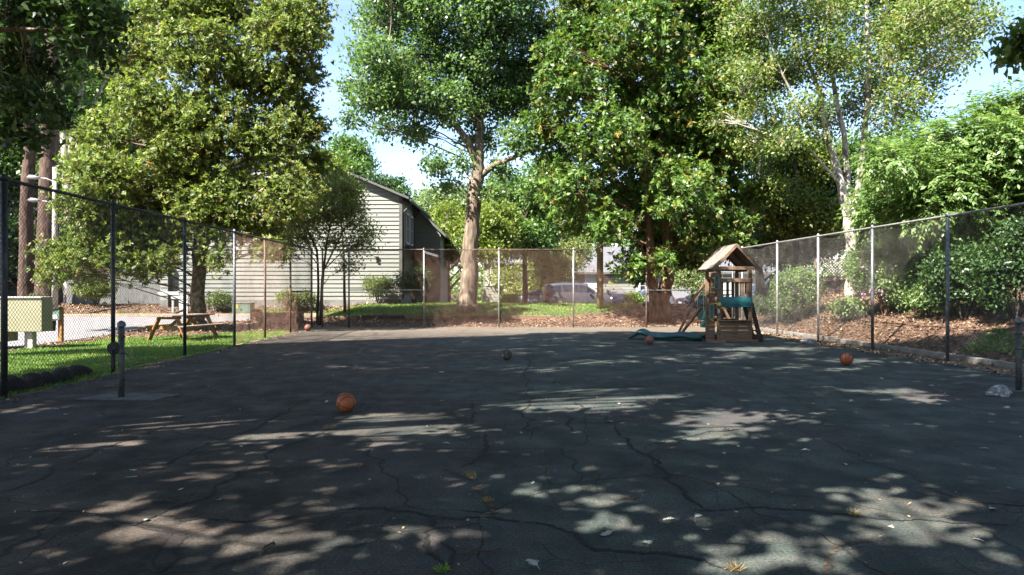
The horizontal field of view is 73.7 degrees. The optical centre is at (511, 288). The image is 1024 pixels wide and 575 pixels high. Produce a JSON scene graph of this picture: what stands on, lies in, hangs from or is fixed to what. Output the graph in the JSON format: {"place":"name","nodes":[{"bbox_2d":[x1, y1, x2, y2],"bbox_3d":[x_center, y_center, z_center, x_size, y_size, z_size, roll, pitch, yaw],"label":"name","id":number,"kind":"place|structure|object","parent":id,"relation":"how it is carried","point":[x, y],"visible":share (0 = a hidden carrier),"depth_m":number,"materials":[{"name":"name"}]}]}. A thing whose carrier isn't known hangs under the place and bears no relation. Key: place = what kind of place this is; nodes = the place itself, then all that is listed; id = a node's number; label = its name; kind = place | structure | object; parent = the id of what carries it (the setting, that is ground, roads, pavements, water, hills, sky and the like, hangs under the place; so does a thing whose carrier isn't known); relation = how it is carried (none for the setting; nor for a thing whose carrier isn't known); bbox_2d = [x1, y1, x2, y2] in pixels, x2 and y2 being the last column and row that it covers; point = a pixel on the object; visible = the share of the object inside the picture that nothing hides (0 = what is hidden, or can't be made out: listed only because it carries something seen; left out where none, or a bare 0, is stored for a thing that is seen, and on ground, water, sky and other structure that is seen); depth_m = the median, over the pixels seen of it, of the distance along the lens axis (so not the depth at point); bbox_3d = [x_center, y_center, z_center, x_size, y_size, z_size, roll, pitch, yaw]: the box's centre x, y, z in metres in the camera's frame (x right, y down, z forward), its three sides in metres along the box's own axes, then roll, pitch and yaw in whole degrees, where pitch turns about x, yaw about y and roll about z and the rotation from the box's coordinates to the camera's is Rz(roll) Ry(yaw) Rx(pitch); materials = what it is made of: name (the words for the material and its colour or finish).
{"place":"outdoors","nodes":[
{"label":"outdoors","id":0,"kind":"place"},
{"bbox_2d":[0,328,293,398],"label":"lawn","id":1,"kind":"structure","parent":0,"point":[57,384],"depth_m":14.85,"materials":[{"name":"plant"}]},
{"bbox_2d":[8,297,53,347],"bbox_3d":[-13.005,0.901,17.500,2.210,1.398,0.500,0,0,0],"label":"mailbox cluster","id":2,"kind":"object","parent":1,"relation":"on","point":[31,317],"visible":0.51,"depth_m":17.29,"materials":[{"name":"beige metal"}]},
{"bbox_2d":[8,365,92,391],"bbox_3d":[-7.526,1.485,10.287,0.406,0.397,4.276,0,0,-4],"label":"rolled net","id":3,"kind":"object","parent":1,"relation":"on","point":[43,376],"visible":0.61,"depth_m":11.02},
{"bbox_2d":[138,313,226,339],"bbox_3d":[-9.900,1.174,20.600,1.668,0.796,1.850,0,0,14],"label":"picnic table","id":4,"kind":"object","parent":1,"relation":"on","point":[180,328],"visible":0.56,"depth_m":20.10,"materials":[{"name":"brown wood"}]},
{"bbox_2d":[8,316,306,347],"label":"road","id":5,"kind":"structure","parent":0,"point":[81,332],"depth_m":26.81,"materials":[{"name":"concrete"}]},
{"bbox_2d":[226,302,391,313],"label":"grass","id":6,"kind":"structure","parent":0,"point":[323,309],"depth_m":34.13,"materials":[{"name":"green plant"}]},
{"bbox_2d":[323,301,639,316],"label":"lawn","id":7,"kind":"structure","parent":0,"point":[496,310],"depth_m":31.16,"materials":[{"name":"plant"}]},
{"bbox_2d":[389,265,435,303],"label":"shrub","id":8,"kind":"object","parent":7,"relation":"on","point":[411,278],"visible":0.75,"depth_m":33.68,"materials":[{"name":"green plant"}]},
{"bbox_2d":[318,0,558,312],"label":"oak tree","id":9,"kind":"object","parent":7,"relation":"on","point":[401,85],"visible":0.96,"depth_m":30.45,"materials":[{"name":"green plant"}]},
{"bbox_2d":[597,239,602,309],"bbox_3d":[4.074,-1.190,31.600,0.320,4.650,0.312,0,0,0],"label":"wooden pole","id":10,"kind":"object","parent":7,"relation":"on","point":[600,259],"visible":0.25,"depth_m":31.47,"materials":[{"name":"beige wood"}]},
{"bbox_2d":[0,327,1023,574],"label":"court","id":11,"kind":"object","parent":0,"point":[664,447],"visible":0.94,"depth_m":6.05,"materials":[{"name":"asphalt"}]},
{"bbox_2d":[74,321,180,400],"bbox_3d":[-5.381,1.038,9.586,1.190,1.185,0.599,0,0,7],"label":"net post","id":12,"kind":"object","parent":11,"relation":"on","point":[118,348],"visible":0.96,"depth_m":9.50,"materials":[{"name":"metal"}]},
{"bbox_2d":[336,392,355,411],"bbox_3d":[-2.065,1.409,8.490,0.251,0.249,0.251,19,22,-22],"label":"basketball","id":13,"kind":"object","parent":11,"relation":"on","point":[345,401],"visible":1,"depth_m":8.41,"materials":[{"name":"rubber"}]},
{"bbox_2d":[430,560,452,572],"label":"weed tuft","id":14,"kind":"object","parent":11,"relation":"on","point":[445,568],"visible":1,"depth_m":3.70,"materials":[{"name":"green plant"}]},
{"bbox_2d":[501,349,511,359],"bbox_3d":[-0.118,1.412,14.707,0.235,0.242,0.236,0,0,-16],"label":"basketball","id":15,"kind":"object","parent":11,"relation":"on","point":[506,354],"visible":1,"depth_m":14.63,"materials":[{"name":"black rubber"}]},
{"bbox_2d":[10,327,1020,570],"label":"leaf litter","id":16,"kind":"object","parent":11,"relation":"on","point":[532,425],"visible":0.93,"depth_m":7.76,"materials":[{"name":"brown plant"}]},
{"bbox_2d":[628,328,701,339],"bbox_3d":[4.580,1.360,20.400,2.119,0.294,0.540,0,0,19],"label":"slide","id":17,"kind":"object","parent":11,"relation":"on","point":[673,335],"visible":0.98,"depth_m":20.30,"materials":[{"name":"teal plastic"}]},
{"bbox_2d":[678,244,762,342],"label":"play tower","id":18,"kind":"structure","parent":11,"relation":"on","point":[736,329],"depth_m":19.50,"materials":[{"name":"brown wood"}]},
{"bbox_2d":[697,277,704,319],"bbox_3d":[6.330,0.320,22.589,0.380,1.420,0.239,0,0,0],"label":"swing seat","id":19,"kind":"object","parent":18,"relation":"hanging from","point":[700,315],"visible":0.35,"depth_m":22.65,"materials":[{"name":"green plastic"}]},
{"bbox_2d":[718,561,748,570],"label":"weed tuft","id":20,"kind":"object","parent":11,"relation":"on","point":[733,568],"visible":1,"depth_m":3.71,"materials":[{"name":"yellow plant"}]},
{"bbox_2d":[840,353,853,364],"bbox_3d":[6.690,1.409,13.650,0.242,0.242,0.242,0,0,-41],"label":"basketball","id":21,"kind":"object","parent":11,"relation":"on","point":[846,359],"visible":1,"depth_m":13.57,"materials":[{"name":"rubber"}]},
{"bbox_2d":[985,384,1012,396],"bbox_3d":[6.965,1.451,9.744,0.322,0.164,0.293,0,0,-34],"label":"rock","id":22,"kind":"object","parent":11,"relation":"on","point":[999,390],"visible":1,"depth_m":9.69,"materials":[{"name":"stone"}]},
{"bbox_2d":[989,317,1023,391],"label":"net post","id":23,"kind":"object","parent":11,"relation":"on","point":[1018,348],"visible":0.92,"depth_m":10.16,"materials":[{"name":"metal"}]},
{"bbox_2d":[8,277,1023,365],"bbox_3d":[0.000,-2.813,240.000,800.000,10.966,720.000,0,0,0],"label":"ground","id":24,"kind":"structure","parent":0,"point":[962,339],"depth_m":21.47,"materials":[{"name":"soil"}]},
{"bbox_2d":[0,50,73,215],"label":"broadleaf tree","id":25,"kind":"object","parent":24,"relation":"on","point":[11,167],"visible":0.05,"depth_m":44.03,"materials":[{"name":"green plant"}]},
{"bbox_2d":[0,3,89,296],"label":"pine tree","id":26,"kind":"object","parent":24,"relation":"on","point":[28,164],"visible":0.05,"depth_m":37.73,"materials":[{"name":"brown plant"}]},
{"bbox_2d":[8,194,84,291],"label":"broadleaf tree","id":27,"kind":"object","parent":24,"relation":"on","point":[15,245],"visible":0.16,"depth_m":41.64,"materials":[{"name":"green plant"}]},
{"bbox_2d":[53,307,63,341],"bbox_3d":[-13.315,1.075,19.927,0.360,1.090,0.255,0,0,0],"label":"pet waste station","id":28,"kind":"object","parent":24,"relation":"on","point":[59,321],"visible":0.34,"depth_m":19.95,"materials":[{"name":"orange wood"}]},
{"bbox_2d":[0,0,131,304],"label":"pine tree","id":29,"kind":"object","parent":24,"relation":"on","point":[47,163],"visible":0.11,"depth_m":35.70,"materials":[{"name":"brown plant"}]},
{"bbox_2d":[0,0,139,160],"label":"oak tree","id":30,"kind":"object","parent":24,"relation":"on","point":[31,69],"visible":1,"depth_m":10.23,"materials":[{"name":"green plant"}]},
{"bbox_2d":[0,0,150,302],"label":"sycamore tree","id":31,"kind":"object","parent":24,"relation":"on","point":[83,100],"visible":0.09,"depth_m":41.27,"materials":[{"name":"green plant"}]},
{"bbox_2d":[8,183,169,301],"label":"house","id":32,"kind":"structure","parent":24,"relation":"on","point":[15,292],"depth_m":44.48,"materials":[{"name":"stone"}]},
{"bbox_2d":[69,278,120,305],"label":"shrub","id":33,"kind":"object","parent":24,"relation":"on","point":[101,290],"visible":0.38,"depth_m":35.16,"materials":[{"name":"green plant"}]},
{"bbox_2d":[66,272,171,306],"bbox_3d":[-20.610,-0.170,36.065,7.320,2.400,2.530,0,0,0],"label":"privacy fence","id":34,"kind":"object","parent":24,"relation":"on","point":[128,298],"visible":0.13,"depth_m":37.19,"materials":[{"name":"grey wood"}]},
{"bbox_2d":[71,9,194,192],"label":"broadleaf tree","id":35,"kind":"object","parent":24,"relation":"on","point":[102,96],"visible":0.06,"depth_m":49.47,"materials":[{"name":"green plant"}]},
{"bbox_2d":[0,173,312,397],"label":"chain link fence","id":36,"kind":"object","parent":24,"relation":"on","point":[5,180],"visible":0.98,"depth_m":13.26,"materials":[{"name":"metal"}]},
{"bbox_2d":[9,314,324,349],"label":"leaf litter","id":37,"kind":"object","parent":24,"relation":"on","point":[103,335],"visible":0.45,"depth_m":23.89,"materials":[{"name":"brown plant"}]},
{"bbox_2d":[157,291,188,313],"bbox_3d":[-16.731,0.723,33.712,1.532,1.230,0.145,0,0,0],"label":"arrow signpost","id":38,"kind":"object","parent":24,"relation":"on","point":[180,297],"visible":0.45,"depth_m":33.67,"materials":[{"name":"white metal"}]},
{"bbox_2d":[23,0,340,330],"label":"magnolia tree","id":39,"kind":"object","parent":24,"relation":"on","point":[187,163],"visible":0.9,"depth_m":23.39,"materials":[{"name":"green plant"}]},
{"bbox_2d":[64,313,315,316],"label":"kerb","id":40,"kind":"structure","parent":24,"relation":"on","point":[144,315],"depth_m":32.50,"materials":[{"name":"grey concrete"}]},
{"bbox_2d":[205,289,232,311],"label":"shrub","id":41,"kind":"object","parent":24,"relation":"on","point":[219,303],"visible":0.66,"depth_m":33.94,"materials":[{"name":"green plant"}]},
{"bbox_2d":[58,302,394,313],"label":"leaf litter","id":42,"kind":"object","parent":24,"relation":"on","point":[358,304],"visible":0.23,"depth_m":34.57,"materials":[{"name":"brown plant"}]},
{"bbox_2d":[232,302,254,313],"bbox_3d":[-13.376,0.979,34.000,0.960,0.580,0.660,0,0,0],"label":"utility box","id":43,"kind":"object","parent":24,"relation":"on","point":[250,307],"visible":0.46,"depth_m":33.70,"materials":[{"name":"green metal"}]},
{"bbox_2d":[250,312,303,322],"bbox_3d":[-9.827,1.195,28.617,1.910,0.442,1.065,0,0,0],"label":"timber planter","id":44,"kind":"object","parent":24,"relation":"on","point":[270,315],"visible":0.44,"depth_m":28.09,"materials":[{"name":"brown wood"}]},
{"bbox_2d":[274,289,301,310],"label":"shrub","id":45,"kind":"object","parent":24,"relation":"on","point":[286,299],"visible":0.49,"depth_m":34.05,"materials":[{"name":"green plant"}]},
{"bbox_2d":[157,147,451,306],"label":"house","id":46,"kind":"structure","parent":24,"relation":"on","point":[406,221],"depth_m":35.18,"materials":[{"name":"grey"}]},
{"bbox_2d":[406,213,409,244],"bbox_3d":[-5.608,-3.220,36.700,0.084,1.640,0.940,0,0,0],"label":"window","id":47,"kind":"structure","parent":46,"relation":"in","point":[407,215],"depth_m":36.77,"materials":[{"name":"grey glass"}]},
{"bbox_2d":[410,215,412,245],"bbox_3d":[-5.608,-3.220,38.100,0.084,1.640,0.940,0,0,0],"label":"window","id":48,"kind":"structure","parent":46,"relation":"in","point":[411,218],"depth_m":38.23,"materials":[{"name":"grey glass"}]},
{"bbox_2d":[296,288,319,310],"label":"shrub","id":49,"kind":"object","parent":24,"relation":"on","point":[314,297],"visible":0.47,"depth_m":34.29,"materials":[{"name":"green plant"}]},
{"bbox_2d":[269,164,390,324],"bbox_3d":[-8.003,-1.794,28.235,6.017,7.063,4.413,0,0,0],"label":"crape tree","id":50,"kind":"object","parent":24,"relation":"on","point":[330,217],"visible":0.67,"depth_m":28.01,"materials":[{"name":"green plant"}]},
{"bbox_2d":[307,150,367,312],"bbox_3d":[-8.011,-2.398,31.079,3.145,7.615,2.819,0,0,-24],"label":"crape tree","id":51,"kind":"object","parent":24,"relation":"on","point":[341,168],"visible":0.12,"depth_m":30.95,"materials":[{"name":"green plant"}]},
{"bbox_2d":[306,129,385,179],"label":"broadleaf tree","id":52,"kind":"object","parent":24,"relation":"on","point":[355,154],"visible":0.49,"depth_m":58.45,"materials":[{"name":"green plant"}]},
{"bbox_2d":[360,273,397,302],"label":"shrub","id":53,"kind":"object","parent":24,"relation":"on","point":[384,283],"visible":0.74,"depth_m":33.94,"materials":[{"name":"green plant"}]},
{"bbox_2d":[355,166,432,213],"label":"broadleaf tree","id":54,"kind":"object","parent":24,"relation":"on","point":[391,182],"visible":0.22,"depth_m":53.56,"materials":[{"name":"green plant"}]},
{"bbox_2d":[313,315,546,320],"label":"landscape timbers","id":55,"kind":"object","parent":24,"relation":"on","point":[511,317],"visible":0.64,"depth_m":29.48,"materials":[{"name":"brown wood"}]},
{"bbox_2d":[409,177,494,232],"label":"broadleaf tree","id":56,"kind":"object","parent":24,"relation":"on","point":[428,196],"visible":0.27,"depth_m":72.63,"materials":[{"name":"green plant"}]},
{"bbox_2d":[428,195,525,302],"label":"broadleaf tree","id":57,"kind":"object","parent":24,"relation":"on","point":[498,227],"visible":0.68,"depth_m":43.43,"materials":[{"name":"green plant"}]},
{"bbox_2d":[495,287,521,302],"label":"shrub","id":58,"kind":"object","parent":24,"relation":"on","point":[512,298],"visible":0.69,"depth_m":45.63,"materials":[{"name":"green plant"}]},
{"bbox_2d":[480,258,537,302],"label":"townhouse","id":59,"kind":"structure","parent":24,"relation":"on","point":[491,297],"depth_m":59.99,"materials":[{"name":"beige"}]},
{"bbox_2d":[321,248,732,326],"bbox_3d":[0.615,0.000,26.987,16.308,3.260,0.335,0,0,0],"label":"chain link fence","id":60,"kind":"object","parent":24,"relation":"on","point":[349,290],"visible":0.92,"depth_m":26.99,"materials":[{"name":"metal"}]},
{"bbox_2d":[483,153,582,302],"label":"broadleaf tree","id":61,"kind":"object","parent":24,"relation":"on","point":[537,233],"visible":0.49,"depth_m":49.21,"materials":[{"name":"green plant"}]},
{"bbox_2d":[479,230,596,295],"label":"broadleaf tree","id":62,"kind":"object","parent":24,"relation":"on","point":[575,244],"visible":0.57,"depth_m":57.60,"materials":[{"name":"green plant"}]},
{"bbox_2d":[621,290,647,303],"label":"shrub","id":63,"kind":"object","parent":24,"relation":"on","point":[637,297],"visible":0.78,"depth_m":54.67,"materials":[{"name":"green plant"}]},
{"bbox_2d":[561,181,707,246],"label":"broadleaf tree","id":64,"kind":"object","parent":24,"relation":"on","point":[604,245],"visible":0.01,"depth_m":87.34,"materials":[{"name":"green plant"}]},
{"bbox_2d":[518,0,772,322],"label":"magnolia tree","id":65,"kind":"object","parent":24,"relation":"on","point":[651,116],"visible":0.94,"depth_m":27.62,"materials":[{"name":"green plant"}]},
{"bbox_2d":[450,238,845,302],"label":"woods","id":66,"kind":"object","parent":24,"relation":"on","point":[479,296],"depth_m":104.91,"materials":[{"name":"green plant"}]},
{"bbox_2d":[563,247,812,303],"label":"townhouse","id":67,"kind":"structure","parent":24,"relation":"on","point":[624,285],"depth_m":65.99,"materials":[{"name":"grey paint"}]},
{"bbox_2d":[585,274,596,292],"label":"window","id":68,"kind":"structure","parent":67,"relation":"in","point":[587,276],"depth_m":65.95,"materials":[{"name":"white paint"}]},
{"bbox_2d":[672,261,725,303],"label":"broadleaf tree","id":69,"kind":"object","parent":24,"relation":"on","point":[683,280],"visible":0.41,"depth_m":51.30,"materials":[{"name":"green plant"}]},
{"bbox_2d":[743,293,805,323],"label":"shrub","id":70,"kind":"object","parent":24,"relation":"on","point":[767,313],"visible":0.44,"depth_m":25.34,"materials":[{"name":"green plant"}]},
{"bbox_2d":[707,116,874,294],"bbox_3d":[14.018,-4.500,36.862,9.114,10.190,9.574,0,0,0],"label":"broadleaf tree","id":71,"kind":"object","parent":24,"relation":"on","point":[829,187],"visible":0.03,"depth_m":35.82,"materials":[{"name":"green plant"}]},
{"bbox_2d":[727,128,857,273],"bbox_3d":[12.758,-3.920,31.437,5.816,7.904,8.758,0,0,23],"label":"broadleaf tree","id":72,"kind":"object","parent":24,"relation":"on","point":[815,215],"visible":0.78,"depth_m":30.52,"materials":[{"name":"green plant"}]},
{"bbox_2d":[769,279,824,322],"bbox_3d":[9.970,0.419,24.231,1.806,1.663,1.775,0,0,-14],"label":"shrub","id":73,"kind":"object","parent":24,"relation":"on","point":[795,302],"visible":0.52,"depth_m":23.92,"materials":[{"name":"green plant"}]},
{"bbox_2d":[767,263,828,319],"bbox_3d":[10.238,0.121,24.462,2.340,2.105,2.139,0,0,38],"label":"flowering shrub","id":74,"kind":"object","parent":24,"relation":"on","point":[799,271],"visible":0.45,"depth_m":24.09,"materials":[{"name":"green plant"}]},
{"bbox_2d":[813,258,845,279],"bbox_3d":[16.550,-0.370,25.500,0.141,1.900,10.706,0,0,-41],"label":"lattice fence","id":75,"kind":"object","parent":24,"relation":"on","point":[834,267],"visible":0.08,"depth_m":28.94,"materials":[{"name":"beige wood"}]},
{"bbox_2d":[824,295,878,320],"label":"shrub","id":76,"kind":"object","parent":24,"relation":"on","point":[845,301],"visible":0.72,"depth_m":21.36,"materials":[{"name":"green plant"}]},
{"bbox_2d":[694,0,1021,295],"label":"sycamore tree","id":77,"kind":"object","parent":24,"relation":"on","point":[921,22],"visible":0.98,"depth_m":24.92,"materials":[{"name":"green plant"}]},
{"bbox_2d":[837,241,885,295],"bbox_3d":[12.698,-0.710,23.993,2.338,1.984,2.244,0,0,35],"label":"flowering shrub","id":78,"kind":"object","parent":24,"relation":"on","point":[851,267],"visible":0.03,"depth_m":24.24,"materials":[{"name":"green plant"}]},
{"bbox_2d":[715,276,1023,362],"bbox_3d":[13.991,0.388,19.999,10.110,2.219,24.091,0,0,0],"label":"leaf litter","id":79,"kind":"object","parent":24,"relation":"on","point":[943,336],"visible":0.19,"depth_m":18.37,"materials":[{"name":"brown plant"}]},
{"bbox_2d":[732,203,1023,369],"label":"chain link fence","id":80,"kind":"object","parent":24,"relation":"on","point":[947,215],"visible":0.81,"depth_m":16.83,"materials":[{"name":"metal"}]},
{"bbox_2d":[839,240,923,315],"bbox_3d":[11.206,-0.359,20.452,2.357,2.452,2.618,0,0,0],"label":"flowering shrub","id":81,"kind":"object","parent":24,"relation":"on","point":[857,271],"visible":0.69,"depth_m":20.18,"materials":[{"name":"green plant"}]},
{"bbox_2d":[752,326,1023,368],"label":"concrete edging","id":82,"kind":"object","parent":24,"relation":"on","point":[1002,363],"visible":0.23,"depth_m":15.97,"materials":[{"name":"grey concrete"}]},
{"bbox_2d":[821,124,966,248],"bbox_3d":[20.517,-4.565,33.051,11.479,8.228,9.219,0,0,0],"label":"broadleaf tree","id":83,"kind":"object","parent":24,"relation":"on","point":[853,150],"visible":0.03,"depth_m":33.28,"materials":[{"name":"green plant"}]},
{"bbox_2d":[875,223,952,281],"bbox_3d":[12.200,-0.855,20.716,2.636,2.640,2.685,0,0,0],"label":"flowering shrub","id":84,"kind":"object","parent":24,"relation":"on","point":[904,244],"visible":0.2,"depth_m":20.45,"materials":[{"name":"green plant"}]},
{"bbox_2d":[896,279,957,316],"bbox_3d":[11.398,0.269,18.590,1.640,1.107,1.761,0,0,0],"label":"shrub","id":85,"kind":"object","parent":24,"relation":"on","point":[922,297],"visible":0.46,"depth_m":18.50,"materials":[{"name":"green plant"}]},
{"bbox_2d":[832,77,1023,258],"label":"walnut tree","id":86,"kind":"object","parent":24,"relation":"on","point":[924,179],"visible":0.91,"depth_m":18.21,"materials":[{"name":"green plant"}]},
{"bbox_2d":[906,236,1018,319],"bbox_3d":[11.440,-0.248,17.204,2.384,2.163,2.532,0,0,0],"label":"shrub","id":87,"kind":"object","parent":24,"relation":"on","point":[936,272],"visible":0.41,"depth_m":17.17,"materials":[{"name":"green plant"}]},
{"bbox_2d":[939,219,1017,254],"bbox_3d":[14.046,-1.243,19.754,3.209,2.301,3.360,0,0,0],"label":"shrub","id":88,"kind":"object","parent":24,"relation":"on","point":[971,236],"visible":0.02,"depth_m":19.29,"materials":[{"name":"green plant"}]},
{"bbox_2d":[952,211,1023,322],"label":"shrub","id":89,"kind":"object","parent":24,"relation":"on","point":[992,266],"visible":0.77,"depth_m":15.53,"materials":[{"name":"green plant"}]},
{"bbox_2d":[982,15,1023,81],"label":"oak tree","id":90,"kind":"object","parent":24,"relation":"on","point":[1011,50],"visible":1,"depth_m":8.51,"materials":[{"name":"green plant"}]},
{"bbox_2d":[17,325,1023,394],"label":"dirt strip","id":91,"kind":"object","parent":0,"point":[980,366],"visible":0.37,"depth_m":17.06,"materials":[{"name":"brown soil"}]},
{"bbox_2d":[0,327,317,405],"bbox_3d":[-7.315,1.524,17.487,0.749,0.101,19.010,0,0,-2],"label":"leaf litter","id":92,"kind":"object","parent":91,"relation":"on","point":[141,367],"visible":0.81,"depth_m":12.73,"materials":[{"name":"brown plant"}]},
{"bbox_2d":[213,303,762,326],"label":"leaf litter","id":93,"kind":"object","parent":91,"relation":"on","point":[513,325],"visible":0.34,"depth_m":28.76,"materials":[{"name":"brown plant"}]},
{"bbox_2d":[716,326,1023,376],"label":"leaf litter","id":94,"kind":"object","parent":91,"relation":"on","point":[903,355],"visible":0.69,"depth_m":15.87,"materials":[{"name":"brown plant"}]},
{"bbox_2d":[120,0,1023,287],"label":"sky","id":95,"kind":"structure","parent":0,"point":[398,159],"materials":[{"name":"blue"}]},
{"bbox_2d":[960,326,1023,356],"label":"grass","id":96,"kind":"structure","parent":0,"point":[986,344],"depth_m":14.87,"materials":[{"name":"green plant"}]},
{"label":"lawn","id":97,"kind":"structure","parent":0,"visible":0},
{"bbox_2d":[27,167,57,307],"bbox_3d":[-22.663,-2.213,32.936,1.418,7.300,0.278,0,0,-6],"label":"utility pole","id":98,"kind":"object","parent":97,"relation":"on","point":[54,174],"visible":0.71,"depth_m":32.90,"materials":[{"name":"white wood"}]},
{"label":"parking lot","id":99,"kind":"structure","parent":0,"visible":0},
{"bbox_2d":[517,289,541,302],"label":"parked car","id":100,"kind":"object","parent":99,"relation":"on","point":[532,297],"visible":0.11,"depth_m":51.12,"materials":[{"name":"silver paint"}]},
{"bbox_2d":[540,282,612,303],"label":"parked car","id":101,"kind":"object","parent":99,"relation":"on","point":[548,292],"visible":0.53,"depth_m":46.58,"materials":[{"name":"grey paint"}]},
{"bbox_2d":[636,288,673,303],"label":"parked car","id":102,"kind":"object","parent":99,"relation":"on","point":[642,291],"visible":0.13,"depth_m":58.22,"materials":[{"name":"white paint"}]},
{"bbox_2d":[676,293,714,303],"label":"parked car","id":103,"kind":"object","parent":99,"relation":"on","point":[686,300],"visible":0.16,"depth_m":56.02,"materials":[{"name":"paint"}]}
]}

